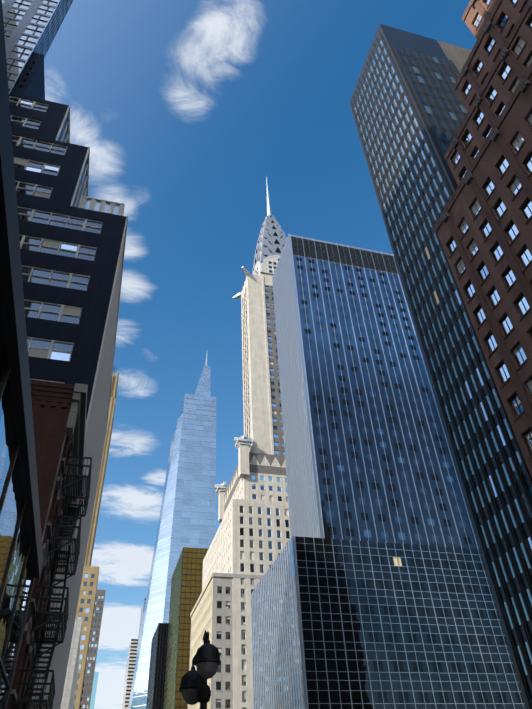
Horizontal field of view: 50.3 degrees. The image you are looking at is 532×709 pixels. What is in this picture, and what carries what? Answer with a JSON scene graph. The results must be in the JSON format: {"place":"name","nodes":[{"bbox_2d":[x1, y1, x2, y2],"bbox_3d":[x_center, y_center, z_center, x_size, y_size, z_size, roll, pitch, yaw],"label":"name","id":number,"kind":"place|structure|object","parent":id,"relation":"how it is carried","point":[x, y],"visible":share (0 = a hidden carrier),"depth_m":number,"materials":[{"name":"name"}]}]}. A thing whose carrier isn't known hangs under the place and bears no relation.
{"place":"outdoors","nodes":[
{"label":"outdoors","id":0,"kind":"place"},
{"bbox_2d":[44,0,476,708],"label":"sky","id":1,"kind":"structure","parent":0,"point":[184,110],"materials":[{"name":"blue"}]},
{"label":"ground","id":2,"kind":"structure","parent":0,"visible":0},
{"bbox_2d":[0,0,42,708],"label":"building","id":3,"kind":"structure","parent":2,"relation":"on","point":[21,555],"depth_m":14.19,"materials":[{"name":"black"}]},
{"bbox_2d":[2,0,73,98],"bbox_3d":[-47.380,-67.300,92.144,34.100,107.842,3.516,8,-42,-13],"label":"grey glass tower","id":4,"kind":"structure","parent":2,"relation":"on","point":[34,25],"depth_m":75.11,"materials":[{"name":"black"}]},
{"bbox_2d":[6,380,87,708],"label":"tenement old brick fire escapes","id":5,"kind":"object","parent":2,"relation":"on","point":[59,410],"visible":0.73,"depth_m":26.71,"materials":[{"name":"brown brick"}]},
{"bbox_2d":[13,455,91,708],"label":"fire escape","id":6,"kind":"object","parent":5,"relation":"attached to","point":[72,514],"visible":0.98,"depth_m":26.19,"materials":[{"name":"paint"}]},
{"bbox_2d":[5,43,127,708],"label":"navy brick setbacks","id":7,"kind":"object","parent":2,"relation":"on","point":[72,257],"visible":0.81,"depth_m":51.25,"materials":[{"name":"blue brick"}]},
{"bbox_2d":[79,196,124,215],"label":"white roof screen louvres","id":8,"kind":"object","parent":7,"relation":"on","point":[100,205],"visible":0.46,"depth_m":59.22,"materials":[{"name":"white metal"}]},
{"bbox_2d":[60,618,81,708],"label":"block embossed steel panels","id":9,"kind":"object","parent":2,"relation":"on","point":[69,690],"visible":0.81,"depth_m":130.11,"materials":[{"name":"grey metal"}]},
{"bbox_2d":[80,590,105,708],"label":"apartment building","id":10,"kind":"structure","parent":2,"relation":"on","point":[92,656],"depth_m":367.95,"materials":[{"name":"beige concrete"}]},
{"bbox_2d":[89,672,98,708],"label":"teal glass tower","id":11,"kind":"structure","parent":2,"relation":"on","point":[93,694],"depth_m":422.00,"materials":[{"name":"teal glass"}]},
{"bbox_2d":[73,368,118,708],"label":"building","id":12,"kind":"structure","parent":2,"relation":"on","point":[87,599],"depth_m":259.15,"materials":[{"name":"beige brick"}]},
{"bbox_2d":[122,639,137,708],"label":"high-rise building","id":13,"kind":"structure","parent":2,"relation":"on","point":[131,657],"depth_m":703.86,"materials":[{"name":"concrete"}]},
{"bbox_2d":[134,598,163,696],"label":"building","id":14,"kind":"structure","parent":2,"relation":"on","point":[142,613],"depth_m":661.18,"materials":[{"name":"blue glass"}]},
{"bbox_2d":[146,623,168,708],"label":"dark building","id":15,"kind":"structure","parent":2,"relation":"on","point":[156,685],"depth_m":358.72,"materials":[{"name":"black glass"}]},
{"bbox_2d":[128,352,215,708],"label":"glass skyscraper","id":16,"kind":"structure","parent":2,"relation":"on","point":[198,408],"depth_m":558.18,"materials":[{"name":"glass"}]},
{"bbox_2d":[163,547,207,708],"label":"office building","id":17,"kind":"structure","parent":2,"relation":"on","point":[186,584],"depth_m":319.69,"materials":[{"name":"brown metal"}]},
{"bbox_2d":[187,573,263,708],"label":"stone building","id":18,"kind":"structure","parent":2,"relation":"on","point":[211,613],"depth_m":163.30,"materials":[{"name":"stone"}]},
{"bbox_2d":[202,176,290,708],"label":"art deco skyscraper","id":19,"kind":"structure","parent":2,"relation":"on","point":[252,536],"depth_m":206.57,"materials":[{"name":"beige stone"}]},
{"bbox_2d":[251,536,525,708],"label":"glass building","id":20,"kind":"structure","parent":2,"relation":"on","point":[343,624],"depth_m":95.85,"materials":[{"name":"black"}]},
{"bbox_2d":[272,234,478,548],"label":"office tower","id":21,"kind":"structure","parent":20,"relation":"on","point":[368,455],"depth_m":126.92,"materials":[{"name":"glass"}]},
{"bbox_2d":[349,24,531,708],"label":"skyscraper","id":22,"kind":"structure","parent":2,"relation":"on","point":[409,110],"depth_m":63.43,"materials":[{"name":"glass"}]},
{"bbox_2d":[434,0,531,477],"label":"brown brick setbacks","id":23,"kind":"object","parent":2,"relation":"on","point":[483,227],"visible":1,"depth_m":51.19,"materials":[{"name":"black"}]},
{"bbox_3d":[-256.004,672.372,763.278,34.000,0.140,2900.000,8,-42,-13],"label":"pavements","id":24,"kind":"structure","parent":2,"relation":"on","visible":0},
{"bbox_2d":[179,630,220,708],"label":"street lamp","id":25,"kind":"object","parent":24,"relation":"on","point":[194,688],"visible":1,"depth_m":12.98,"materials":[{"name":"metal"}]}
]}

